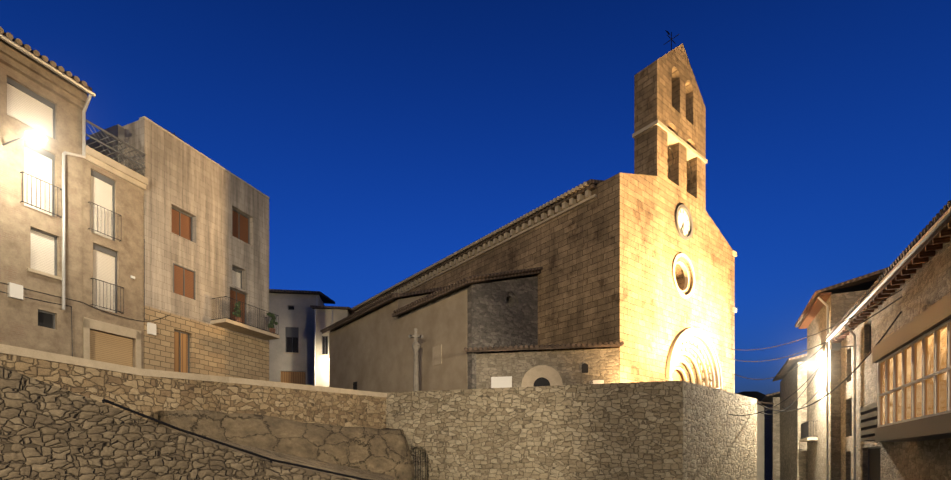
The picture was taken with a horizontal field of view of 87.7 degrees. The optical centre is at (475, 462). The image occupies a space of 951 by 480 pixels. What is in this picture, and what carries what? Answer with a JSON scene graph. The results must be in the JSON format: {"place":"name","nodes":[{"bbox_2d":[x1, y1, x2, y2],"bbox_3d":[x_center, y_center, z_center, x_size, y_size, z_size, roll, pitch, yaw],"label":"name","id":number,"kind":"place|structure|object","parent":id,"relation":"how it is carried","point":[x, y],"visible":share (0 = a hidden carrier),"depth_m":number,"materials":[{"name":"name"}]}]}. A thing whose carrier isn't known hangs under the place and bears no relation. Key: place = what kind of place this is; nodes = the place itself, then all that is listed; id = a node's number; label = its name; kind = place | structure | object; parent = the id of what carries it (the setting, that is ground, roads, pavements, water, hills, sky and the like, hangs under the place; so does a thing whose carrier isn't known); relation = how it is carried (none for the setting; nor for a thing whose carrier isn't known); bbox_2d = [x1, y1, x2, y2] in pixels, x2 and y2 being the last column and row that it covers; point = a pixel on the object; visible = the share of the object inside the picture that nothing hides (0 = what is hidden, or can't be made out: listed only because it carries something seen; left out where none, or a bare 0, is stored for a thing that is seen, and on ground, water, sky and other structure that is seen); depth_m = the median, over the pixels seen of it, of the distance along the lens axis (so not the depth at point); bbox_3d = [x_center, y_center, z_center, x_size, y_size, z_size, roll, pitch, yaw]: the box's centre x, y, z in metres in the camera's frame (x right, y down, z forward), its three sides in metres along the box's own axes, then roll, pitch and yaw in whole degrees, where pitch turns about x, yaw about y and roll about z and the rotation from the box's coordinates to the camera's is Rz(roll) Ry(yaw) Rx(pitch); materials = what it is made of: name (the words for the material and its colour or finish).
{"place":"outdoors","nodes":[
{"label":"outdoors","id":0,"kind":"place"},
{"bbox_2d":[210,318,279,339],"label":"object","id":1,"kind":"structure","parent":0,"point":[229,324],"depth_m":23.36,"materials":[{"name":"beige concrete"}]},
{"bbox_2d":[211,296,278,334],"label":"house window railings","id":2,"kind":"object","parent":1,"relation":"on","point":[242,314],"visible":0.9,"depth_m":22.87,"materials":[{"name":"black metal"}]},
{"bbox_2d":[235,318,275,333],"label":"flower pots","id":3,"kind":"object","parent":1,"relation":"on","point":[271,330],"visible":0.44,"depth_m":24.82,"materials":[{"name":"brown ceramic"}]},
{"bbox_2d":[232,302,277,327],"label":"balcony plants","id":4,"kind":"object","parent":3,"relation":"on","point":[270,324],"visible":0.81,"depth_m":24.78,"materials":[{"name":"green plant"}]},
{"bbox_2d":[177,431,394,479],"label":"ramp ground","id":5,"kind":"structure","parent":0,"point":[346,470],"depth_m":11.93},
{"bbox_2d":[102,399,371,479],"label":"ramp handrail","id":6,"kind":"object","parent":5,"relation":"on","point":[201,436],"visible":0.83,"depth_m":7.17,"materials":[{"name":"grey metal"}]},
{"bbox_2d":[0,0,950,394],"label":"sky","id":7,"kind":"structure","parent":0,"point":[384,139],"materials":[{"name":"blue"}]},
{"bbox_2d":[353,179,603,311],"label":"roof tiles","id":8,"kind":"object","parent":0,"point":[592,184],"depth_m":28.00,"materials":[{"name":"brown tile"}]},
{"bbox_2d":[386,380,682,479],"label":"terrace retaining wall","id":9,"kind":"structure","parent":0,"point":[622,431],"depth_m":22.35,"materials":[{"name":"beige stone"}]},
{"bbox_2d":[415,450,427,479],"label":"railing bars","id":10,"kind":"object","parent":9,"relation":"attached to","point":[420,465],"depth_m":24.12,"materials":[{"name":"grey metal"}]},
{"bbox_2d":[736,391,764,403],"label":"hill terrain","id":11,"kind":"structure","parent":0,"point":[758,396],"depth_m":230.93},
{"bbox_3d":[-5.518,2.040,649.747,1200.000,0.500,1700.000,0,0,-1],"label":"ground","id":12,"kind":"structure","parent":0,"visible":0},
{"bbox_2d":[0,366,350,479],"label":"handrail","id":13,"kind":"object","parent":12,"relation":"on","point":[48,431],"depth_m":5.79,"materials":[{"name":"black metal"}]},
{"bbox_2d":[0,353,385,428],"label":"street wall","id":14,"kind":"structure","parent":12,"relation":"on","point":[150,396],"depth_m":17.53,"materials":[{"name":"beige stone"}]},
{"bbox_2d":[0,344,386,397],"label":"wall coping","id":15,"kind":"object","parent":14,"relation":"on","point":[29,353],"visible":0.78,"depth_m":16.09,"materials":[{"name":"stone"}]},
{"bbox_2d":[158,410,413,479],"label":"outcrop rock","id":16,"kind":"object","parent":12,"relation":"on","point":[386,451],"visible":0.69,"depth_m":18.46,"materials":[{"name":"beige stone"}]},
{"bbox_2d":[410,447,428,479],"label":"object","id":17,"kind":"structure","parent":12,"relation":"on","point":[423,463],"depth_m":24.27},
{"bbox_2d":[329,294,428,392],"bbox_3d":[-5.965,-6.460,34.526,4.590,9.500,9.900,0,0,-40],"label":"church aisle","id":18,"kind":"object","parent":17,"relation":"on","point":[363,352],"visible":0.43,"depth_m":32.09,"materials":[{"name":"beige paint"}]},
{"bbox_2d":[353,382,356,389],"bbox_3d":[-8.133,-4.910,33.516,0.080,1.000,0.500,0,0,-39],"label":"small window","id":19,"kind":"structure","parent":18,"relation":"attached to","point":[354,385],"depth_m":33.46,"materials":[{"name":"black glass"}]},
{"bbox_2d":[322,286,446,333],"bbox_3d":[-6.139,-10.510,34.383,5.040,1.960,10.500,0,0,-40],"label":"roof edge","id":20,"kind":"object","parent":18,"relation":"on","point":[384,303],"depth_m":30.70,"materials":[{"name":"tile"}]},
{"bbox_2d":[320,267,623,350],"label":"roof tiles","id":21,"kind":"object","parent":20,"relation":"attached to","point":[458,283],"visible":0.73,"depth_m":24.62,"materials":[{"name":"brown tile"}]},
{"bbox_2d":[408,328,422,390],"bbox_3d":[-3.159,-4.650,26.244,0.832,4.880,0.832,0,0,22],"label":"wayside cross","id":22,"kind":"object","parent":17,"relation":"on","point":[415,345],"visible":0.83,"depth_m":26.14,"materials":[{"name":"stone"}]},
{"bbox_2d":[398,276,537,388],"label":"church wall","id":23,"kind":"structure","parent":17,"relation":"on","point":[503,313],"depth_m":25.12,"materials":[{"name":"grey stone"}]},
{"bbox_2d":[397,290,466,391],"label":"wall","id":24,"kind":"structure","parent":23,"relation":"attached to","point":[443,322],"depth_m":26.13,"materials":[{"name":"beige paint"}]},
{"bbox_2d":[433,344,441,365],"bbox_3d":[-2.006,-5.610,26.061,0.070,1.000,0.800,0,0,-39],"label":"wall plaque","id":25,"kind":"object","parent":23,"relation":"attached to","point":[437,355],"visible":0.79,"depth_m":25.99,"materials":[{"name":"stone"}]},
{"bbox_2d":[392,270,540,316],"bbox_3d":[-0.690,-9.430,27.813,4.990,1.880,7.210,0,0,-40],"label":"roof edge","id":26,"kind":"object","parent":23,"relation":"on","point":[467,284],"depth_m":25.51,"materials":[{"name":"tile"}]},
{"bbox_2d":[406,189,596,350],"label":"church nave","id":27,"kind":"structure","parent":17,"relation":"on","point":[561,250],"depth_m":25.63,"materials":[{"name":"stone"}]},
{"bbox_2d":[351,182,596,311],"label":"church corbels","id":28,"kind":"object","parent":27,"relation":"attached to","point":[500,240],"visible":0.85,"depth_m":29.15,"materials":[{"name":"beige stone"}]},
{"bbox_2d":[476,348,618,388],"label":"stone wall","id":29,"kind":"structure","parent":17,"relation":"on","point":[566,365],"depth_m":23.38,"materials":[{"name":"beige stone"}]},
{"bbox_2d":[521,365,562,386],"bbox_3d":[3.142,-3.392,23.462,1.960,2.365,0.090,0,0,10],"label":"lean to door arch","id":30,"kind":"object","parent":29,"relation":"attached to","point":[535,373],"visible":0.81,"depth_m":23.42,"materials":[{"name":"beige stone"}]},
{"bbox_2d":[466,343,621,351],"bbox_3d":[3.423,-5.805,25.038,3.874,1.090,7.230,0,0,-80],"label":"church lean to roof","id":31,"kind":"object","parent":29,"relation":"on","point":[549,347],"visible":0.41,"depth_m":23.12,"materials":[{"name":"tile"}]},
{"bbox_2d":[491,376,603,387],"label":"signs","id":32,"kind":"object","parent":29,"relation":"attached to","point":[501,382],"visible":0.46,"depth_m":23.80,"materials":[{"name":"white"}]},
{"bbox_2d":[533,363,587,385],"bbox_3d":[4.005,-3.310,23.326,2.547,2.600,0.055,0,0,10],"label":"window","id":33,"kind":"structure","parent":29,"relation":"in","point":[541,382],"depth_m":23.43,"materials":[{"name":"black"}]},
{"bbox_2d":[582,367,592,383],"bbox_3d":[5.233,-3.310,23.203,0.500,2.200,0.220,0,0,10],"label":"lean to buttress","id":34,"kind":"object","parent":29,"relation":"attached to","point":[587,377],"visible":0.14,"depth_m":23.09,"materials":[{"name":"beige stone"}]},
{"bbox_2d":[597,43,734,392],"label":"church facade","id":35,"kind":"structure","parent":17,"relation":"on","point":[647,313],"depth_m":25.37,"materials":[{"name":"beige stone"}]},
{"bbox_2d":[664,30,678,49],"bbox_3d":[10.612,-22.860,26.938,0.776,1.100,0.776,0,0,5],"label":"weather vane","id":36,"kind":"object","parent":35,"relation":"on","point":[671,38],"visible":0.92,"depth_m":26.97,"materials":[{"name":"grey metal"}]},
{"bbox_2d":[672,370,682,380],"bbox_3d":[11.293,-3.735,28.205,2.300,3.450,0.090,0,0,-40],"label":"church door","id":37,"kind":"structure","parent":35,"relation":"in","point":[676,375],"depth_m":28.31,"materials":[{"name":"yellow"}]},
{"bbox_2d":[668,146,691,183],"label":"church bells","id":38,"kind":"object","parent":35,"relation":"hanging from","point":[672,164],"visible":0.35,"depth_m":26.61,"materials":[{"name":"brown metal"}]},
{"bbox_2d":[678,209,689,235],"bbox_3d":[11.092,-12.810,26.562,1.480,1.480,0.070,0,0,-40],"label":"clock face","id":39,"kind":"object","parent":35,"relation":"attached to","point":[682,218],"visible":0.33,"depth_m":26.64},
{"bbox_2d":[675,204,692,239],"bbox_3d":[11.130,-12.810,26.516,1.800,1.800,0.190,0,0,-40],"label":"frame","id":40,"kind":"object","parent":35,"relation":"attached to","point":[690,220],"visible":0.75,"depth_m":26.47,"materials":[{"name":"beige stone"}]},
{"bbox_2d":[632,119,736,388],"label":"church mouldings","id":41,"kind":"object","parent":35,"relation":"attached to","point":[684,336],"visible":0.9,"depth_m":27.31,"materials":[{"name":"beige stone"}]},
{"bbox_2d":[733,296,901,361],"bbox_3d":[15.135,-5.739,23.795,0.040,1.382,14.002,0,0,5],"label":"cable","id":42,"kind":"object","parent":35,"relation":"attached to","point":[830,339],"visible":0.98,"depth_m":20.51,"materials":[{"name":"black rubber"}]},
{"bbox_2d":[733,289,901,349],"bbox_3d":[15.135,-6.313,23.796,0.040,1.434,14.000,0,0,5],"label":"cable","id":43,"kind":"object","parent":35,"relation":"attached to","point":[832,326],"visible":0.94,"depth_m":20.21,"materials":[{"name":"black rubber"}]},
{"bbox_2d":[683,380,756,479],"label":"terrace retaining wall","id":44,"kind":"structure","parent":12,"relation":"on","point":[719,442],"depth_m":23.31,"materials":[{"name":"beige stone"}]},
{"bbox_2d":[757,404,763,479],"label":"wall","id":45,"kind":"structure","parent":12,"relation":"on","point":[760,445],"depth_m":39.90,"materials":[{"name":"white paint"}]},
{"bbox_2d":[757,401,773,404],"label":"house roof","id":46,"kind":"structure","parent":45,"relation":"on","point":[765,402],"depth_m":39.18,"materials":[{"name":"tile"}]},
{"bbox_2d":[764,361,806,479],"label":"house","id":47,"kind":"structure","parent":12,"relation":"on","point":[785,453],"depth_m":35.88,"materials":[{"name":"paint"}]},
{"bbox_2d":[758,354,806,405],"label":"house roof","id":48,"kind":"structure","parent":47,"relation":"on","point":[789,364],"depth_m":35.53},
{"bbox_2d":[807,290,866,479],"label":"house","id":49,"kind":"structure","parent":12,"relation":"on","point":[840,305],"depth_m":26.57,"materials":[{"name":"paint"}]},
{"bbox_2d":[729,355,828,415],"bbox_3d":[15.240,-3.902,24.823,5.880,3.243,0.040,0,0,-11],"label":"cable","id":50,"kind":"object","parent":49,"relation":"attached to","point":[785,399],"visible":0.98,"depth_m":24.88,"materials":[{"name":"grey metal"}]},
{"bbox_2d":[735,343,825,379],"bbox_3d":[16.954,-5.497,28.078,0.040,1.458,5.861,0,0,-23],"label":"cable","id":51,"kind":"object","parent":49,"relation":"attached to","point":[788,371],"visible":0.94,"depth_m":27.24,"materials":[{"name":"grey metal"}]},
{"bbox_2d":[761,354,825,414],"bbox_3d":[16.776,-4.193,26.232,3.178,3.249,0.040,0,0,32],"label":"cable","id":52,"kind":"object","parent":49,"relation":"attached to","point":[802,392],"visible":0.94,"depth_m":25.98,"materials":[{"name":"grey metal"}]},
{"bbox_2d":[782,380,825,409],"bbox_3d":[20.806,-3.959,31.699,0.040,0.941,13.720,0,0,23],"label":"cable","id":53,"kind":"object","parent":49,"relation":"attached to","point":[812,397],"visible":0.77,"depth_m":28.32,"materials":[{"name":"grey metal"}]},
{"bbox_2d":[800,437,817,441],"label":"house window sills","id":54,"kind":"structure","parent":49,"relation":"attached to","point":[809,439],"depth_m":28.70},
{"bbox_2d":[801,420,817,438],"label":"house window railings","id":55,"kind":"object","parent":49,"relation":"attached to","point":[804,429],"visible":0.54,"depth_m":29.27,"materials":[{"name":"black metal"}]},
{"bbox_2d":[805,359,822,364],"bbox_3d":[18.749,-5.332,26.778,1.644,0.572,0.505,0,0,16],"label":"street lamp","id":56,"kind":"object","parent":49,"relation":"attached to","point":[809,362],"visible":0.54,"depth_m":26.78,"materials":[{"name":"grey"}]},
{"bbox_2d":[798,292,830,328],"bbox_3d":[19.325,-8.550,28.362,0.450,0.120,7.100,0,0,25],"label":"house eave","id":57,"kind":"object","parent":49,"relation":"attached to","point":[816,307],"visible":1,"depth_m":27.74,"materials":[{"name":"brown wood"}]},
{"bbox_2d":[818,297,828,479],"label":"drainpipe","id":58,"kind":"object","parent":49,"relation":"attached to","point":[827,392],"visible":1,"depth_m":25.38,"materials":[{"name":"beige metal"}]},
{"bbox_2d":[795,267,887,326],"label":"house roof","id":59,"kind":"structure","parent":49,"relation":"on","point":[864,282],"depth_m":25.31,"materials":[{"name":"brown tile"}]},
{"bbox_2d":[841,236,950,479],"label":"house","id":60,"kind":"structure","parent":12,"relation":"on","point":[927,285],"depth_m":17.80,"materials":[{"name":"beige paint"}]},
{"bbox_2d":[757,311,901,411],"bbox_3d":[14.905,-3.771,21.895,0.054,2.723,10.202,0,0,5],"label":"cable","id":61,"kind":"object","parent":60,"relation":"attached to","point":[870,352],"visible":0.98,"depth_m":19.53,"materials":[{"name":"grey metal"}]},
{"bbox_2d":[830,343,856,350],"bbox_3d":[16.665,-5.235,22.430,0.950,0.250,0.400,0,0,25],"label":"floodlight housing","id":62,"kind":"object","parent":60,"relation":"attached to","point":[835,347],"visible":0.97,"depth_m":22.41,"materials":[{"name":"grey metal"}]},
{"bbox_2d":[850,324,879,479],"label":"windows","id":63,"kind":"structure","parent":60,"relation":"attached to","point":[851,419],"depth_m":21.19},
{"bbox_2d":[859,402,876,440],"bbox_3d":[14.826,-1.485,18.210,0.640,1.350,2.400,0,0,25],"label":"louvered shutter","id":64,"kind":"object","parent":60,"relation":"attached to","point":[868,420],"visible":0.62,"depth_m":18.76,"materials":[{"name":"beige wood"}]},
{"bbox_2d":[870,448,879,479],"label":"door","id":65,"kind":"structure","parent":60,"relation":"in","point":[875,464],"depth_m":20.41,"materials":[{"name":"brown wood"}]},
{"bbox_2d":[826,207,950,479],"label":"rain gutter","id":66,"kind":"object","parent":60,"relation":"attached to","point":[927,235],"visible":0.77,"depth_m":17.91,"materials":[{"name":"grey metal"}]},
{"bbox_2d":[826,200,950,337],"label":"house roof","id":67,"kind":"structure","parent":60,"relation":"on","point":[913,243],"depth_m":15.59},
{"bbox_2d":[831,215,950,342],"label":"house eave boards","id":68,"kind":"object","parent":60,"relation":"attached to","point":[931,244],"visible":0.94,"depth_m":15.92,"materials":[{"name":"wood"}]},
{"bbox_2d":[872,292,950,441],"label":"gallery slabs","id":69,"kind":"structure","parent":60,"relation":"attached to","point":[936,314],"depth_m":12.99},
{"bbox_2d":[877,319,950,427],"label":"gallery frames","id":70,"kind":"structure","parent":69,"relation":"attached to","point":[913,382],"depth_m":13.39,"materials":[{"name":"wood"}]},
{"bbox_2d":[881,325,946,424],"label":"window panes","id":71,"kind":"structure","parent":70,"relation":"in","point":[941,365],"depth_m":13.06,"materials":[{"name":"glass"}]},
{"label":"street ground","id":72,"kind":"structure","parent":0,"visible":0},
{"bbox_2d":[0,62,82,357],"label":"house","id":73,"kind":"structure","parent":72,"relation":"on","point":[19,327],"depth_m":16.43,"materials":[{"name":"paint"}]},
{"bbox_2d":[2,128,46,145],"bbox_3d":[-13.998,-9.676,15.082,2.213,0.572,0.504,0,0,15],"label":"street lamp","id":74,"kind":"object","parent":73,"relation":"attached to","point":[29,133],"visible":0.81,"depth_m":14.82,"materials":[{"name":"grey metal"}]},
{"bbox_2d":[31,134,41,143],"bbox_3d":[-13.175,-9.690,14.855,0.260,0.260,0.260,0,0,-1],"label":"light bulb","id":75,"kind":"object","parent":74,"relation":"attached to","point":[36,139],"visible":0.88,"depth_m":14.79,"materials":[{"name":"white glass"}]},
{"bbox_2d":[7,77,56,328],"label":"windows","id":76,"kind":"structure","parent":73,"relation":"on","point":[20,87],"depth_m":16.73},
{"bbox_2d":[20,171,61,217],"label":"house window railings","id":77,"kind":"object","parent":73,"relation":"attached to","point":[22,172],"visible":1,"depth_m":16.31,"materials":[{"name":"metal"}]},
{"bbox_2d":[0,27,86,109],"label":"roof eave","id":78,"kind":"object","parent":73,"relation":"attached to","point":[20,62],"depth_m":16.22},
{"bbox_2d":[27,267,61,280],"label":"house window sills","id":79,"kind":"structure","parent":73,"relation":"attached to","point":[44,274],"depth_m":16.47,"materials":[{"name":"beige stone"}]},
{"bbox_2d":[38,312,52,328],"bbox_3d":[-14.904,-3.660,15.735,0.050,2.760,2.560,0,0,22],"label":"window","id":80,"kind":"structure","parent":73,"relation":"in","point":[45,320],"depth_m":16.69,"materials":[{"name":"black glass"}]},
{"bbox_2d":[3,32,91,90],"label":"house roof","id":81,"kind":"structure","parent":73,"relation":"attached to","point":[89,88],"depth_m":16.47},
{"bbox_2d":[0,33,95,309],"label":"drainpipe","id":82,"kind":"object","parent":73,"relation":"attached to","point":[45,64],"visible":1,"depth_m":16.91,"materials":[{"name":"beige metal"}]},
{"bbox_2d":[8,275,155,335],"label":"utility boxes","id":83,"kind":"object","parent":73,"relation":"attached to","point":[15,291],"visible":0.93,"depth_m":15.81,"materials":[{"name":"white"}]},
{"bbox_2d":[0,239,168,355],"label":"house cables","id":84,"kind":"object","parent":73,"relation":"attached to","point":[94,307],"visible":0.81,"depth_m":17.77,"materials":[{"name":"black rubber"}]},
{"bbox_2d":[83,159,143,368],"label":"house","id":85,"kind":"structure","parent":72,"relation":"on","point":[128,248],"depth_m":18.92,"materials":[{"name":"paint"}]},
{"bbox_2d":[91,169,116,312],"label":"house window frames","id":86,"kind":"structure","parent":85,"relation":"attached to","point":[103,178],"depth_m":18.66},
{"bbox_2d":[88,202,123,313],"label":"balcony railings","id":87,"kind":"object","parent":85,"relation":"on","point":[101,280],"visible":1,"depth_m":18.35,"materials":[{"name":"black metal"}]},
{"bbox_2d":[90,330,132,366],"bbox_3d":[-13.733,-3.535,18.632,0.051,2.510,1.610,0,0,22],"label":"garage door","id":88,"kind":"structure","parent":85,"relation":"attached to","point":[109,348],"depth_m":18.64,"materials":[{"name":"beige metal"}]},
{"bbox_2d":[83,145,147,367],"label":"stone trim","id":89,"kind":"structure","parent":85,"relation":"attached to","point":[110,165],"depth_m":18.44,"materials":[{"name":"beige stone"}]},
{"bbox_2d":[86,119,144,176],"bbox_3d":[-13.454,-11.691,18.589,0.040,0.978,2.137,0,0,22],"label":"metal railing","id":90,"kind":"object","parent":85,"relation":"on","point":[117,139],"visible":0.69,"depth_m":18.60,"materials":[{"name":"grey metal"}]},
{"bbox_2d":[86,118,268,380],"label":"house","id":91,"kind":"structure","parent":72,"relation":"on","point":[206,194],"depth_m":21.97,"materials":[{"name":"white paint"}]},
{"bbox_2d":[90,116,269,198],"bbox_3d":[-13.338,-12.440,23.121,3.020,2.560,6.770,0,0,22],"label":"roof coping","id":92,"kind":"object","parent":91,"relation":"attached to","point":[118,130],"visible":0.43,"depth_m":20.10,"materials":[{"name":"grey concrete"}]},
{"bbox_2d":[174,331,187,372],"bbox_3d":[-12.740,-3.935,21.305,0.050,3.310,0.810,0,0,22],"label":"house door","id":93,"kind":"structure","parent":91,"relation":"in","point":[184,353],"depth_m":21.37,"materials":[{"name":"brown wood"}]},
{"bbox_2d":[171,208,247,322],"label":"window shutters","id":94,"kind":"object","parent":91,"relation":"attached to","point":[178,271],"visible":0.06,"depth_m":21.64,"materials":[{"name":"brown wood"}]},
{"bbox_2d":[171,206,249,372],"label":"house window frames","id":95,"kind":"structure","parent":91,"relation":"on","point":[233,268],"depth_m":21.67,"materials":[{"name":"brown wood"}]},
{"bbox_2d":[232,270,240,287],"bbox_3d":[-11.695,-8.910,24.026,0.050,0.960,0.740,0,0,22],"label":"house window blind","id":96,"kind":"object","parent":95,"relation":"attached to","point":[236,279],"visible":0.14,"depth_m":24.11,"materials":[{"name":"white plastic"}]},
{"bbox_2d":[269,293,324,385],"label":"house","id":97,"kind":"structure","parent":72,"relation":"on","point":[301,315],"depth_m":40.38,"materials":[{"name":"white paint"}]},
{"bbox_2d":[285,327,298,352],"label":"house window frames","id":98,"kind":"structure","parent":97,"relation":"attached to","point":[292,332],"depth_m":40.46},
{"bbox_2d":[286,337,297,352],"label":"window","id":99,"kind":"structure","parent":98,"relation":"in","point":[289,344],"depth_m":40.50,"materials":[{"name":"black glass"}]},
{"bbox_2d":[281,371,305,384],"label":"house door","id":100,"kind":"structure","parent":97,"relation":"attached to","point":[294,377],"depth_m":40.53,"materials":[{"name":"brown wood"}]},
{"bbox_2d":[269,289,334,303],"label":"house roof","id":101,"kind":"structure","parent":97,"relation":"on","point":[325,299],"depth_m":40.46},
{"bbox_2d":[316,309,348,386],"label":"house","id":102,"kind":"structure","parent":72,"relation":"on","point":[323,318],"depth_m":39.16,"materials":[{"name":"white paint"}]},
{"bbox_2d":[314,309,332,385],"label":"house pipes","id":103,"kind":"object","parent":102,"relation":"attached to","point":[315,344],"visible":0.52,"depth_m":38.95,"materials":[{"name":"white metal"}]},
{"bbox_2d":[323,337,327,353],"bbox_3d":[-11.942,-9.260,39.344,0.460,1.460,0.050,0,0,-8],"label":"window","id":104,"kind":"structure","parent":102,"relation":"in","point":[325,345],"depth_m":39.32,"materials":[{"name":"black glass"}]},
{"bbox_2d":[310,305,354,314],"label":"house roof","id":105,"kind":"structure","parent":102,"relation":"on","point":[350,310],"depth_m":39.09,"materials":[{"name":"brown tile"}]}
]}

